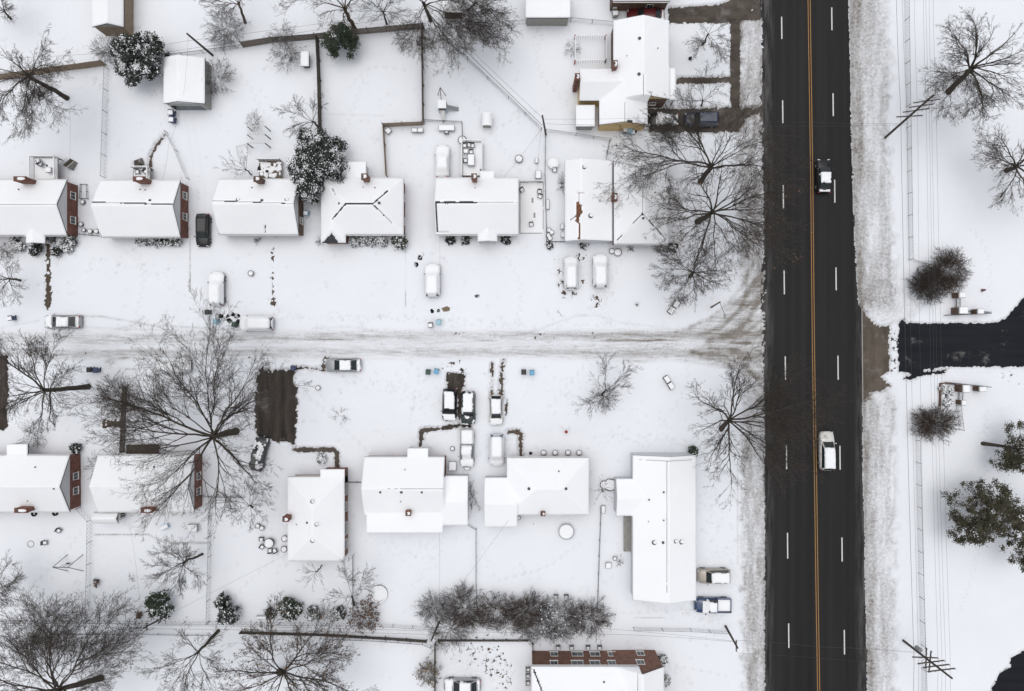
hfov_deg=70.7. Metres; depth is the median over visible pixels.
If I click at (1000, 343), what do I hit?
entrance road
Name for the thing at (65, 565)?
swing frame
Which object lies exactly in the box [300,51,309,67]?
shed
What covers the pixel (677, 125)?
overhead line
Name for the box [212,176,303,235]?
brick house
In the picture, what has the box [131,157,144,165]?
steps
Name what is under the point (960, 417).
chain link fence
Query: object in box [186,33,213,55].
utility pole
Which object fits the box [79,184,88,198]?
wire pen
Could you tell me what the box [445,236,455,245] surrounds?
evergreen bush
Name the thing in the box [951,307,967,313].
brick pillar
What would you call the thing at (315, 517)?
brick house
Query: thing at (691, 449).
evergreen bush
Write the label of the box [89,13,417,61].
overhead line
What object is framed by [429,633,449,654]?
bare shrub
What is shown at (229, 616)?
evergreen tree
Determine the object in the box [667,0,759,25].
driveway
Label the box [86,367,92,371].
wheelie bin
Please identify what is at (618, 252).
plant pot
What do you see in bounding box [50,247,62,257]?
evergreen bush
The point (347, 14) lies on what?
bare tree
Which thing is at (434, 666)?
wood fence
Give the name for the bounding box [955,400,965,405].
brick pillar
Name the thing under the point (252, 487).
bare tree
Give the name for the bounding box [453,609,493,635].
bare shrub
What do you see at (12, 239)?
evergreen bush
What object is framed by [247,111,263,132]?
bare shrub
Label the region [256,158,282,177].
deck
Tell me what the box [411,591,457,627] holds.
bare shrub
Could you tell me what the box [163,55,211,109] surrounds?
garage
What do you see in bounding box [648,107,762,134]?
driveway
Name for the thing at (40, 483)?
brick house
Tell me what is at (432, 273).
parked suv
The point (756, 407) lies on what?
bare tree
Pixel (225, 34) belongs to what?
bare shrub
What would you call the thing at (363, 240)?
evergreen bush
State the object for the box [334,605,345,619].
evergreen bush
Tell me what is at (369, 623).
bare shrub
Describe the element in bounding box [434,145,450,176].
parked car
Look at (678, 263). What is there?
bare tree
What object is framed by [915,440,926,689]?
chain link fence
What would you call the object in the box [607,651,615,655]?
window
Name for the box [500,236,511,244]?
evergreen bush
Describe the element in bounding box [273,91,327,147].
bare tree
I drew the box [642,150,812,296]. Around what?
bare tree
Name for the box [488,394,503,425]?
parked car
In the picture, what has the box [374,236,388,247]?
evergreen bush
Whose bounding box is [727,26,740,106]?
pavement
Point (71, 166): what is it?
steps
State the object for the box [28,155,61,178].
deck
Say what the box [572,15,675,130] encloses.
house
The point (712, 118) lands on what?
parked suv
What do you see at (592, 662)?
window
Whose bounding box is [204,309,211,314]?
wheelie bin
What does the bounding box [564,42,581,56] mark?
bare shrub
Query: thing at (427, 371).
wheelie bin
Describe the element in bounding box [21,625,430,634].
overhead line
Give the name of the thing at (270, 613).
evergreen bush
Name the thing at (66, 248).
evergreen bush
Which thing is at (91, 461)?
bare shrub
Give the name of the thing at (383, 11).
bare tree
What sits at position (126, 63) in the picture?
evergreen tree
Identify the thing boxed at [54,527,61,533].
garden chair
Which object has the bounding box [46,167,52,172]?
garden table
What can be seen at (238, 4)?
bare tree
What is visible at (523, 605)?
bare shrub
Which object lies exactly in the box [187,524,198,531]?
garden table
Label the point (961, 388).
brick pillar
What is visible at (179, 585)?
bare tree
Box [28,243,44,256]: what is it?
evergreen bush
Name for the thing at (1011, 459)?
evergreen tree
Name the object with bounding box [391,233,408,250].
evergreen bush
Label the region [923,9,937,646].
overhead line
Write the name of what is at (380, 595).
paddling pool
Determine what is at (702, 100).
bare tree
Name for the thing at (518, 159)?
plant pot
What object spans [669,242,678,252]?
evergreen bush
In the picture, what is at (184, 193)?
window
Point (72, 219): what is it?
window
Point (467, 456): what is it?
pickup truck
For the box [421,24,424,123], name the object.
wood fence
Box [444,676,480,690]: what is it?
parked car
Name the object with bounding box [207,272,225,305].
parked suv
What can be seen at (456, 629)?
bare shrub
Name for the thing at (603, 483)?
plant pot
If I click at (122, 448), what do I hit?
wood fence
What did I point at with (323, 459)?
evergreen bush
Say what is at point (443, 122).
chain link fence
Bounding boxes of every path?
[293,447,339,466]
[419,429,451,446]
[676,76,726,83]
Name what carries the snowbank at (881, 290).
on the turf
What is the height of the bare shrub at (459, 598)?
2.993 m
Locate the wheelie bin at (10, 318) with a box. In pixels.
[7,315,16,320]
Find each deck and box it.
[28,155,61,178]
[129,166,152,179]
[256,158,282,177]
[461,139,481,176]
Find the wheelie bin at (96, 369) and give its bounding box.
[93,367,100,372]
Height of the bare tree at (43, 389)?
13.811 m
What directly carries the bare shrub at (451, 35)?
on the turf
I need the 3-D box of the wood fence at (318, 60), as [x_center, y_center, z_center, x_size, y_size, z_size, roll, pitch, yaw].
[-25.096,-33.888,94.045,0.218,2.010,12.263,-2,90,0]
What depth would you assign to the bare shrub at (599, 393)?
94.11 m
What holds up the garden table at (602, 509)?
on the turf
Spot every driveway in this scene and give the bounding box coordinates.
[0,355,9,430]
[255,365,301,444]
[441,368,471,428]
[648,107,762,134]
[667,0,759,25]
[862,311,892,400]
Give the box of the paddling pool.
[370,585,387,602]
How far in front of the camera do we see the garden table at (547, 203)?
94.42 m
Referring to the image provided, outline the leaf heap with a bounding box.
[441,306,449,311]
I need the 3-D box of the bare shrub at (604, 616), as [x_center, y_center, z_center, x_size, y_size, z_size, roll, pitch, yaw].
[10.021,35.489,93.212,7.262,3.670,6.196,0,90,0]
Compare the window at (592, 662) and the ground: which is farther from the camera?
the ground
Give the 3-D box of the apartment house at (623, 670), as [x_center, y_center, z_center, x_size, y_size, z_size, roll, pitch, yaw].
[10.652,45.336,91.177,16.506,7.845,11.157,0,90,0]
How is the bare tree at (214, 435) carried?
on the turf
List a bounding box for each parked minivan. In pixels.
[240,315,274,331]
[488,434,504,465]
[563,257,578,289]
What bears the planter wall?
on the turf
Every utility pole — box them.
[143,617,162,630]
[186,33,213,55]
[431,620,440,640]
[542,115,546,134]
[724,625,737,651]
[884,94,940,138]
[902,639,955,678]
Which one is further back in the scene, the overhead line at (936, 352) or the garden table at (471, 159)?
the garden table at (471, 159)
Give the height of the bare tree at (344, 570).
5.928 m
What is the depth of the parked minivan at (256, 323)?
93.33 m
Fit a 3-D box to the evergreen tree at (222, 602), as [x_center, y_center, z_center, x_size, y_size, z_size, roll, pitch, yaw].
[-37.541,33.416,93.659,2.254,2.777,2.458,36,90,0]
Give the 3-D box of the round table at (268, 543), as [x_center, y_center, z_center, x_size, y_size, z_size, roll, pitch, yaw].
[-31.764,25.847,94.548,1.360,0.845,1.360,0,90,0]
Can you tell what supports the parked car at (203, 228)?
on the turf
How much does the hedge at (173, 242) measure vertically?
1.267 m
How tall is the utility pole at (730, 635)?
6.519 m
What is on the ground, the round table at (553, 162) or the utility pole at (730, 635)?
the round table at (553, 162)
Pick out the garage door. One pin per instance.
(177, 107)
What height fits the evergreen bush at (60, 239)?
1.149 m
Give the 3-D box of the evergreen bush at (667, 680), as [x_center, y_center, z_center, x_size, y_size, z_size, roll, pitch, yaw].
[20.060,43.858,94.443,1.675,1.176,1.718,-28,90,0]
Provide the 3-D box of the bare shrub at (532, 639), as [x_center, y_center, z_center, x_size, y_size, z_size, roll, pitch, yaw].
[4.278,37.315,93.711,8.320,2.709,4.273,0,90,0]
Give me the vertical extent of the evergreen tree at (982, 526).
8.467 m
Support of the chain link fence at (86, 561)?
on the turf
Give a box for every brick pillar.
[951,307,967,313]
[952,292,964,297]
[954,384,969,392]
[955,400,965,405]
[971,309,983,313]
[972,386,985,391]
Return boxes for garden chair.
[40,540,47,545]
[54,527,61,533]
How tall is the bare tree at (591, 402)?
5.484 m
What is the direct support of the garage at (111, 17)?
on the turf
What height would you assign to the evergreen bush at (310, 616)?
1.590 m
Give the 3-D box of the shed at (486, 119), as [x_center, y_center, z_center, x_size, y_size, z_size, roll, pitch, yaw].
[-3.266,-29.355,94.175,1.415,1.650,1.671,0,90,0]
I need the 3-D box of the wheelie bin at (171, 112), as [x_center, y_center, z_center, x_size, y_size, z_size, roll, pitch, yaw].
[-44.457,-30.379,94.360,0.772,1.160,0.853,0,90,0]
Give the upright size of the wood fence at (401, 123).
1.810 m
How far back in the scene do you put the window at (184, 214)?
93.87 m
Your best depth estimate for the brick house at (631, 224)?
91.39 m
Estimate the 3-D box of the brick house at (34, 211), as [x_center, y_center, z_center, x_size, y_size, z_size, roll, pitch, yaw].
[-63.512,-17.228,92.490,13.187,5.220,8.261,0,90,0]
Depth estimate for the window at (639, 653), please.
93.64 m
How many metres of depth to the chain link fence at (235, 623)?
93.89 m
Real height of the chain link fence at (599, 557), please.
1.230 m
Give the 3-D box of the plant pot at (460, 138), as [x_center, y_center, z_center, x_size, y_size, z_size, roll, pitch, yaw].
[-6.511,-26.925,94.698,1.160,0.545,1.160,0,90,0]
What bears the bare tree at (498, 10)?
on the turf
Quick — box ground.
[0,0,1023,690]
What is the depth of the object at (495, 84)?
93.98 m
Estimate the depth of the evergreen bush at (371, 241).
94.05 m
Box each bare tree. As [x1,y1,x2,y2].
[0,0,16,25]
[0,26,87,143]
[0,251,28,306]
[0,323,90,441]
[0,550,26,610]
[0,585,157,690]
[0,592,80,671]
[56,283,311,549]
[134,617,231,690]
[140,534,207,598]
[194,0,250,26]
[207,591,377,690]
[211,472,274,531]
[218,147,251,175]
[272,0,366,37]
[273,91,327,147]
[296,563,324,590]
[322,557,380,621]
[356,0,405,32]
[395,0,519,77]
[448,0,522,41]
[568,352,643,416]
[592,75,814,214]
[594,476,611,503]
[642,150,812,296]
[649,234,737,314]
[671,61,727,109]
[685,341,852,508]
[686,14,739,69]
[917,6,1023,140]
[971,122,1023,216]
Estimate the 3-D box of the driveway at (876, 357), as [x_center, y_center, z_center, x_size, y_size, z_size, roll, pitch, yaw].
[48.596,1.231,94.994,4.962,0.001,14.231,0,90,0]
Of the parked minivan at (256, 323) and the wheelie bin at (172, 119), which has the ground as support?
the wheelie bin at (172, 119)
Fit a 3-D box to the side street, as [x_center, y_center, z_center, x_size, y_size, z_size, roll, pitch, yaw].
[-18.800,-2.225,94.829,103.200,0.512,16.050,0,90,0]
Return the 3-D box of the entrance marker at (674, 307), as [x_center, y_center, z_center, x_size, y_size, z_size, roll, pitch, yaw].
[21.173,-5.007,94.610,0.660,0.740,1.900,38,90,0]
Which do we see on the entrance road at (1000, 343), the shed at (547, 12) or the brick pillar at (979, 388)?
the brick pillar at (979, 388)
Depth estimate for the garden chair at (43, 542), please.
94.45 m
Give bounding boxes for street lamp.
[711,301,725,317]
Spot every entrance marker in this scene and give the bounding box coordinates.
[663,375,674,389]
[667,300,679,314]
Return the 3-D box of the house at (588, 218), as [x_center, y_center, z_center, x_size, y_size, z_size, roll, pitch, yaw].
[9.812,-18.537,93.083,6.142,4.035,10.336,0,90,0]
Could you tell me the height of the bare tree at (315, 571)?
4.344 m
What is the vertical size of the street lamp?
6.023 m
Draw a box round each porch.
[623,516,630,551]
[627,8,664,18]
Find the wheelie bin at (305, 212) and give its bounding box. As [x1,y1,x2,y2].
[303,210,309,215]
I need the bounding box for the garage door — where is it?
[169,105,207,109]
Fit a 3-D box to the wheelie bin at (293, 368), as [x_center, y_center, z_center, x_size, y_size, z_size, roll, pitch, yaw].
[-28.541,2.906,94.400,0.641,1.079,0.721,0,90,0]
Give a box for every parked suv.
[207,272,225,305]
[248,435,270,471]
[424,264,440,296]
[441,388,457,420]
[459,391,476,424]
[592,254,608,287]
[684,111,718,127]
[696,567,730,585]
[817,431,836,470]
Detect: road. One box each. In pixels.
[759,0,868,690]
[893,298,1023,381]
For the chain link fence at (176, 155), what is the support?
on the turf
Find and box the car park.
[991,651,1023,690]
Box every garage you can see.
[92,0,133,35]
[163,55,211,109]
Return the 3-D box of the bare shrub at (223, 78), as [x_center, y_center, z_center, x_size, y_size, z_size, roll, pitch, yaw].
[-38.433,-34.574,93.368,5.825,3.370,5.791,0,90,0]
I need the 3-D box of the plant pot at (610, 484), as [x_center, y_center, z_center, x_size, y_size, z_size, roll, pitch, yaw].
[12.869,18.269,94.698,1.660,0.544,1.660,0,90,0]
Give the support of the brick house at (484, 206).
on the turf
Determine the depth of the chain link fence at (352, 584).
93.98 m
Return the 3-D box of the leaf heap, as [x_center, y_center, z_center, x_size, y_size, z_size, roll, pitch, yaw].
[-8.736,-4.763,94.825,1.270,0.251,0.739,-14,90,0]
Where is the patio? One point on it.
(531, 206)
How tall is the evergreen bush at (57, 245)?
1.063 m
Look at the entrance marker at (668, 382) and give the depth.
94.25 m
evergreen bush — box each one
[8,236,19,245]
[13,241,25,251]
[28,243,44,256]
[46,235,55,243]
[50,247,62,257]
[53,242,62,249]
[56,236,64,243]
[63,243,72,254]
[64,235,77,247]
[69,443,81,454]
[263,606,275,619]
[276,595,304,621]
[304,605,320,622]
[316,452,326,464]
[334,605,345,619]
[347,236,360,246]
[358,236,368,245]
[367,236,377,246]
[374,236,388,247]
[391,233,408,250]
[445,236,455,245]
[460,236,471,245]
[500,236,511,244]
[545,242,553,249]
[578,243,588,250]
[658,654,667,666]
[664,674,670,687]
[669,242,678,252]
[687,445,698,455]
[938,384,954,407]
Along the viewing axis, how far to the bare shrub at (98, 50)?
93.63 m
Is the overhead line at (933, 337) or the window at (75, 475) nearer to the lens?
the overhead line at (933, 337)
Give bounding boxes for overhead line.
[17,621,418,630]
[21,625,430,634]
[23,9,416,57]
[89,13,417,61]
[424,9,541,124]
[426,6,535,111]
[510,632,731,641]
[563,124,720,125]
[738,640,916,652]
[779,121,876,123]
[896,0,913,690]
[902,10,918,690]
[914,11,925,690]
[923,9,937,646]
[926,27,941,644]
[929,22,945,688]
[933,16,949,640]
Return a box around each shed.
[91,511,125,523]
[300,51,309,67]
[442,0,461,18]
[481,112,491,127]
[525,0,570,25]
[576,105,594,129]
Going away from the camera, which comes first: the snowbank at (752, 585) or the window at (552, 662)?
the window at (552, 662)
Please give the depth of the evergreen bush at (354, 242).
94.09 m
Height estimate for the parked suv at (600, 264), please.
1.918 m
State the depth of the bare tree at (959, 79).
86.36 m
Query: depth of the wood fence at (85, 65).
94.05 m
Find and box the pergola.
[247,125,270,147]
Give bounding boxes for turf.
[44,134,681,688]
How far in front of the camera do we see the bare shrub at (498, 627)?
93.97 m
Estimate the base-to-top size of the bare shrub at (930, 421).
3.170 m
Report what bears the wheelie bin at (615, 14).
on the turf
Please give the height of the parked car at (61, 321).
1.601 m
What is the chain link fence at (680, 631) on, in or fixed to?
on the turf
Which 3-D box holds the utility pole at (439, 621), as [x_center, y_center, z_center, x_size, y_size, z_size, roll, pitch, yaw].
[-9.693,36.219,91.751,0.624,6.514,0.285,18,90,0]
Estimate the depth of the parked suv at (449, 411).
93.54 m
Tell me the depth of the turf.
95.05 m
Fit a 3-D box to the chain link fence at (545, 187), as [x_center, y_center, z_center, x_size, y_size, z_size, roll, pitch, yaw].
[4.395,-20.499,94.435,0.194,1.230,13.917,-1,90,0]
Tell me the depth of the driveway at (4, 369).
94.99 m
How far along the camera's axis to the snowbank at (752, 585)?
94.74 m
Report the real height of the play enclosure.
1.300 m
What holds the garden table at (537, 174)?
on the turf
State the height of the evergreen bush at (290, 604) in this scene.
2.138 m
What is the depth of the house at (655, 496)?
91.35 m
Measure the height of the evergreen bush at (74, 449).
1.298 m
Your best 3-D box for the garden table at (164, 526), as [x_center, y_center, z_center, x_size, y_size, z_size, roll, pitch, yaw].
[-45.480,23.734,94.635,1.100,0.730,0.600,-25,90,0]
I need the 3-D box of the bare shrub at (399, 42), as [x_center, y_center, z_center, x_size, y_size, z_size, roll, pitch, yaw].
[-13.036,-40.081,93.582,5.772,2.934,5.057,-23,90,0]
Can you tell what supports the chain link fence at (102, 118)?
on the turf
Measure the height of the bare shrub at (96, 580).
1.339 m
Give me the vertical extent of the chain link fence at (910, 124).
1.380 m
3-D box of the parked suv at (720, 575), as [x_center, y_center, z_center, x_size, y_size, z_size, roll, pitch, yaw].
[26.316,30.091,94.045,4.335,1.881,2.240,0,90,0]
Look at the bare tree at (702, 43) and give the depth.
91.11 m
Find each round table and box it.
[264,538,273,548]
[548,157,558,168]
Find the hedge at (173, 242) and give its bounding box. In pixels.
[134,238,182,248]
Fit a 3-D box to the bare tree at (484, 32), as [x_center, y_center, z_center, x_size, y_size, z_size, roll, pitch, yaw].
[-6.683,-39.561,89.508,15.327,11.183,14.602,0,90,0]
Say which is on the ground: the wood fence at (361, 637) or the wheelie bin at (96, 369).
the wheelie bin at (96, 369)
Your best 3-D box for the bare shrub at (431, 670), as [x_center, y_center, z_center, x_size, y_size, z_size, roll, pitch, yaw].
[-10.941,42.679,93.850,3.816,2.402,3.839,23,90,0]
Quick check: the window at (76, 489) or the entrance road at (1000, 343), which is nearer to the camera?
the window at (76, 489)
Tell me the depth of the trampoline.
94.21 m
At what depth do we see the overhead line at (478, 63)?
89.06 m
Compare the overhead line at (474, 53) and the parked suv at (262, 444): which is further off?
the parked suv at (262, 444)
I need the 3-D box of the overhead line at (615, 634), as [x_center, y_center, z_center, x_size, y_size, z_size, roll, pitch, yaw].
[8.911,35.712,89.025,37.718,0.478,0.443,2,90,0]
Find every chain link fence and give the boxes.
[0,620,432,629]
[56,633,211,635]
[75,507,91,622]
[100,66,108,177]
[109,45,243,64]
[164,130,189,179]
[206,495,211,623]
[325,637,430,648]
[352,554,353,617]
[424,119,462,138]
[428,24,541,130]
[502,17,612,25]
[545,134,546,240]
[546,129,611,140]
[597,507,600,601]
[633,627,726,633]
[904,0,913,258]
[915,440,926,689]
[956,405,964,430]
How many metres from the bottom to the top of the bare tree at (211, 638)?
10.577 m
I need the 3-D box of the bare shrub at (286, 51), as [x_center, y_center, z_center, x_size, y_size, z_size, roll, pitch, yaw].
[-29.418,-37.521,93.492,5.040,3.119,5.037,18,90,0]
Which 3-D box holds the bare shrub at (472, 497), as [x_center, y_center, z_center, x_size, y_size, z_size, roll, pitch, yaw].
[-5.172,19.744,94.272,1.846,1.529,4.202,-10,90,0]
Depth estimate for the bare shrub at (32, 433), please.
94.09 m
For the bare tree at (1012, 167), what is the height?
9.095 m
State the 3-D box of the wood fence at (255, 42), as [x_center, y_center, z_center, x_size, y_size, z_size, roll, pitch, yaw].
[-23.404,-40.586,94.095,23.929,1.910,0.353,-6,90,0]
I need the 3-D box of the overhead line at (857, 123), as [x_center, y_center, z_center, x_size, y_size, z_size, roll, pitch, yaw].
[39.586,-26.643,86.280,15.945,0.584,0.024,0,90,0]
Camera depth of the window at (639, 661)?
91.27 m
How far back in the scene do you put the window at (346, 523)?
93.81 m
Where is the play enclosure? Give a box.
[574,35,606,63]
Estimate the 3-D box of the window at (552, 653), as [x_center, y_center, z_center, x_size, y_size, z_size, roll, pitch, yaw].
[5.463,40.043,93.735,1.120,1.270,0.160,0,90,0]
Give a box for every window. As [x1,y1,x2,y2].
[70,191,75,200]
[70,216,75,224]
[73,471,78,479]
[73,486,78,494]
[183,191,186,200]
[183,212,186,220]
[345,521,347,534]
[549,651,557,655]
[549,660,557,664]
[571,651,583,655]
[571,660,583,664]
[589,651,599,655]
[589,660,600,664]
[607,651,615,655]
[607,660,615,664]
[635,651,644,655]
[635,659,644,664]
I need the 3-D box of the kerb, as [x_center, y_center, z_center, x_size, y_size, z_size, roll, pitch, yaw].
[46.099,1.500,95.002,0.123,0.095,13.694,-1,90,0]
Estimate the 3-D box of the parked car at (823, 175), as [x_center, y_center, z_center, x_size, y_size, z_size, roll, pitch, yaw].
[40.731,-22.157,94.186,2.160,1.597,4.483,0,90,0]
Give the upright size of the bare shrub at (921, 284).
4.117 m
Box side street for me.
[0,269,761,389]
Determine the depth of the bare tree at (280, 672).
88.06 m
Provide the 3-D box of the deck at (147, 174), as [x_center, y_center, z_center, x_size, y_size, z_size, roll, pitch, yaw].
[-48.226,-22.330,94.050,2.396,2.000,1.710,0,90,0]
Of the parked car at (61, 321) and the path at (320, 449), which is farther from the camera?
the path at (320, 449)
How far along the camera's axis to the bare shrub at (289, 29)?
93.58 m
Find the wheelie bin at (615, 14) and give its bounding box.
[612,9,618,17]
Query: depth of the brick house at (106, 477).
91.50 m
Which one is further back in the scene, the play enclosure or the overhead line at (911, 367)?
the play enclosure
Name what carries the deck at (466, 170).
on the turf
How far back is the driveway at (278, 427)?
94.99 m
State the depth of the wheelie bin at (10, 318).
93.93 m
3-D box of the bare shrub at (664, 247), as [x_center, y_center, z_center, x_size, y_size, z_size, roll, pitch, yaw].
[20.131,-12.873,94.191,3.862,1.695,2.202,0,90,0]
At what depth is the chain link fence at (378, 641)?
93.99 m
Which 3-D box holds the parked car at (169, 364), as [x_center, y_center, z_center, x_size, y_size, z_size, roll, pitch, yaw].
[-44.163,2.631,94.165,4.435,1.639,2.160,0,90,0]
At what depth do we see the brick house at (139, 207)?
91.41 m
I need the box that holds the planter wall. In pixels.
[939,383,955,404]
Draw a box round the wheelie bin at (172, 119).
[168,116,176,123]
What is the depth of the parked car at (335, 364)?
93.92 m
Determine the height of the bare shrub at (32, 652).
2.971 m
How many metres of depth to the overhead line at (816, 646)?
88.24 m
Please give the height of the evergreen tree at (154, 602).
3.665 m
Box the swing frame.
[52,554,82,570]
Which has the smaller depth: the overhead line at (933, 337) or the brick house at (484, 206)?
the overhead line at (933, 337)
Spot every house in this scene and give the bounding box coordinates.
[0,176,77,244]
[0,442,80,512]
[89,454,201,512]
[91,176,188,237]
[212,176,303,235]
[282,467,347,561]
[321,162,404,243]
[361,446,468,532]
[434,171,518,243]
[484,456,588,526]
[531,650,663,690]
[565,158,612,242]
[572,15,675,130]
[610,0,669,10]
[611,157,667,244]
[614,452,695,603]
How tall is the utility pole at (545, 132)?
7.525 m
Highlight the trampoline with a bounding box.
[558,524,573,539]
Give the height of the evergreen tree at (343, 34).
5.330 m
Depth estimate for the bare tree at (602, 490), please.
92.37 m
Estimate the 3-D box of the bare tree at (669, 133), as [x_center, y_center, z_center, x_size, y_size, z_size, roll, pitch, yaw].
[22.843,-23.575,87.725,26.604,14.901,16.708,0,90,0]
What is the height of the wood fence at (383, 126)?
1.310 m
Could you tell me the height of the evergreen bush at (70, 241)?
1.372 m
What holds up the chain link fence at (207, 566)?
on the turf
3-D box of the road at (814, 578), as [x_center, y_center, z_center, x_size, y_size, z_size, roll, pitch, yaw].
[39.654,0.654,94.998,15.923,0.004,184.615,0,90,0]
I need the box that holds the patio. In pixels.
[519,180,543,233]
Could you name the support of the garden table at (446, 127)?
on the turf
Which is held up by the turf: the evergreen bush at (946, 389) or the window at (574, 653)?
the evergreen bush at (946, 389)
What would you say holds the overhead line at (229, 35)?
attached to the utility pole at (201, 45)
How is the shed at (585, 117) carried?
on the turf
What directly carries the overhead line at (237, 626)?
attached to the utility pole at (145, 627)
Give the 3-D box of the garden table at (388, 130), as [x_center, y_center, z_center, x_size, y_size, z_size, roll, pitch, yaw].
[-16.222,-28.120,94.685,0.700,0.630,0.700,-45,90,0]
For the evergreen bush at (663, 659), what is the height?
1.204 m
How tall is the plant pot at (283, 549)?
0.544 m
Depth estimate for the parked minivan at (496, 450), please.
93.31 m
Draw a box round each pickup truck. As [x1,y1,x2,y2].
[458,428,475,466]
[694,596,731,614]
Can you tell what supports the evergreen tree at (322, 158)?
on the turf
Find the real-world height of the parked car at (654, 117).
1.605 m
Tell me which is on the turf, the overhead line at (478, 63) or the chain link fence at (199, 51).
the chain link fence at (199, 51)
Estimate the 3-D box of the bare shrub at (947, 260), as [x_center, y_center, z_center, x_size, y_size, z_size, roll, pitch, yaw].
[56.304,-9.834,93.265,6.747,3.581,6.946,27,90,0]
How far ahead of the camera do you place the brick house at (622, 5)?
93.06 m
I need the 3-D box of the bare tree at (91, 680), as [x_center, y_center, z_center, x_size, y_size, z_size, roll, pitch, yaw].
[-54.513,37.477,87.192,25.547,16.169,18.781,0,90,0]
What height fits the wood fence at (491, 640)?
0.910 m
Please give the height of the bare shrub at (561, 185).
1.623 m
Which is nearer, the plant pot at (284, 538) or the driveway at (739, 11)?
the plant pot at (284, 538)
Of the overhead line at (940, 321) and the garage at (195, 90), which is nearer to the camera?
the overhead line at (940, 321)
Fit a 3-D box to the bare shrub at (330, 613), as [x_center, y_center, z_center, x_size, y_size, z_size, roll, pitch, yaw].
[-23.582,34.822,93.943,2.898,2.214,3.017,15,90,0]
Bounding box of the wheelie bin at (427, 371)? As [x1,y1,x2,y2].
[425,369,430,374]
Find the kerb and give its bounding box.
[861,309,862,407]
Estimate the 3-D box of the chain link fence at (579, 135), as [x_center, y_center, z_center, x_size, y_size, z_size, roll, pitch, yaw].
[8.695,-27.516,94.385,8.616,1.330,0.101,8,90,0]
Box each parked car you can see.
[44,314,82,329]
[156,358,191,373]
[194,213,211,246]
[325,357,361,372]
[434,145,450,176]
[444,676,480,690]
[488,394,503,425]
[648,111,678,127]
[815,159,832,193]
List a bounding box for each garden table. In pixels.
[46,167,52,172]
[160,523,169,530]
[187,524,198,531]
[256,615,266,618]
[385,127,391,134]
[439,125,454,131]
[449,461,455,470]
[468,154,474,166]
[535,170,540,179]
[546,199,548,208]
[601,505,604,512]
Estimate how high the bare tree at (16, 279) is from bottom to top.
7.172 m
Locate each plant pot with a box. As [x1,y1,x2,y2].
[281,535,286,541]
[281,546,286,552]
[458,136,465,143]
[515,155,522,162]
[600,481,606,488]
[605,479,613,490]
[614,248,621,255]
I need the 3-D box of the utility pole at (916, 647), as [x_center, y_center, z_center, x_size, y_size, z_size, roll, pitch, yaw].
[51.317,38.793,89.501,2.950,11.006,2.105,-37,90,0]
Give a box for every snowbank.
[736,19,764,690]
[850,0,902,690]
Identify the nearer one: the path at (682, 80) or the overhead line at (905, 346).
the overhead line at (905, 346)
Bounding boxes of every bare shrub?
[0,243,15,260]
[2,627,52,676]
[18,418,46,447]
[83,450,99,479]
[88,33,114,65]
[91,370,135,420]
[92,578,99,587]
[134,610,143,619]
[202,4,251,54]
[206,56,236,99]
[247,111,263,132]
[263,18,296,49]
[267,35,305,72]
[322,600,338,623]
[345,594,382,633]
[391,18,430,57]
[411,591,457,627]
[412,656,441,687]
[421,601,477,653]
[423,13,479,61]
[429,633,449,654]
[435,581,492,632]
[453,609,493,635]
[468,484,479,512]
[471,590,518,631]
[487,611,532,636]
[496,586,549,636]
[514,617,573,648]
[529,595,585,646]
[556,172,564,196]
[562,595,614,642]
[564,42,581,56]
[590,382,619,414]
[654,240,677,253]
[676,294,688,306]
[906,263,953,306]
[909,402,963,444]
[917,246,974,296]
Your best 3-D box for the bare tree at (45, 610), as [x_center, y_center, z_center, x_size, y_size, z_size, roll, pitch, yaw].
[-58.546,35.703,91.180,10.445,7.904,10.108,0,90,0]
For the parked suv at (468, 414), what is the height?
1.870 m
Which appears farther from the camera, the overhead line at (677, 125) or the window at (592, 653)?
the window at (592, 653)
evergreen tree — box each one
[108,31,170,87]
[142,588,174,623]
[213,591,231,611]
[216,602,241,625]
[286,125,349,203]
[319,20,361,59]
[940,477,1023,572]
[981,419,1023,474]
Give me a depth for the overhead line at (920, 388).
87.18 m
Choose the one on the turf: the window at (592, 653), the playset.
the playset
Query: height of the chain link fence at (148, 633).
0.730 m
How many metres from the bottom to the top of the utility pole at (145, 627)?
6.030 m
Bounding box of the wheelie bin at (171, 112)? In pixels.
[167,109,175,116]
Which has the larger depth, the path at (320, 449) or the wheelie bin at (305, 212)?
the path at (320, 449)
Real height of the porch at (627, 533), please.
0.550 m
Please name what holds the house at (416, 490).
on the turf
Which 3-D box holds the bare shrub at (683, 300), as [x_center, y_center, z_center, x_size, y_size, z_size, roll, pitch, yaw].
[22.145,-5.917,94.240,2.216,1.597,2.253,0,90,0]
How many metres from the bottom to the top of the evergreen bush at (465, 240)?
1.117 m
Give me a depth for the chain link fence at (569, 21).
94.05 m
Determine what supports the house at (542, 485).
on the turf
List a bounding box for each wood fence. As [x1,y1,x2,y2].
[0,59,106,79]
[119,386,126,452]
[239,22,423,46]
[239,630,427,642]
[315,35,321,126]
[381,120,422,126]
[382,125,387,176]
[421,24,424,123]
[434,642,435,690]
[437,638,533,651]
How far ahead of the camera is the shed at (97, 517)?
92.67 m
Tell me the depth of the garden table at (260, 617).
94.42 m
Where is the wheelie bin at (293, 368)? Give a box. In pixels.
[290,365,296,370]
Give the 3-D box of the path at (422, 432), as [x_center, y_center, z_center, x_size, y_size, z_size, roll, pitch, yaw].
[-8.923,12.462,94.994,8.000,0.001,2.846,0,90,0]
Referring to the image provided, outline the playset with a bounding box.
[438,87,458,121]
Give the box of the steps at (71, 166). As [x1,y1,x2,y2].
[61,157,76,170]

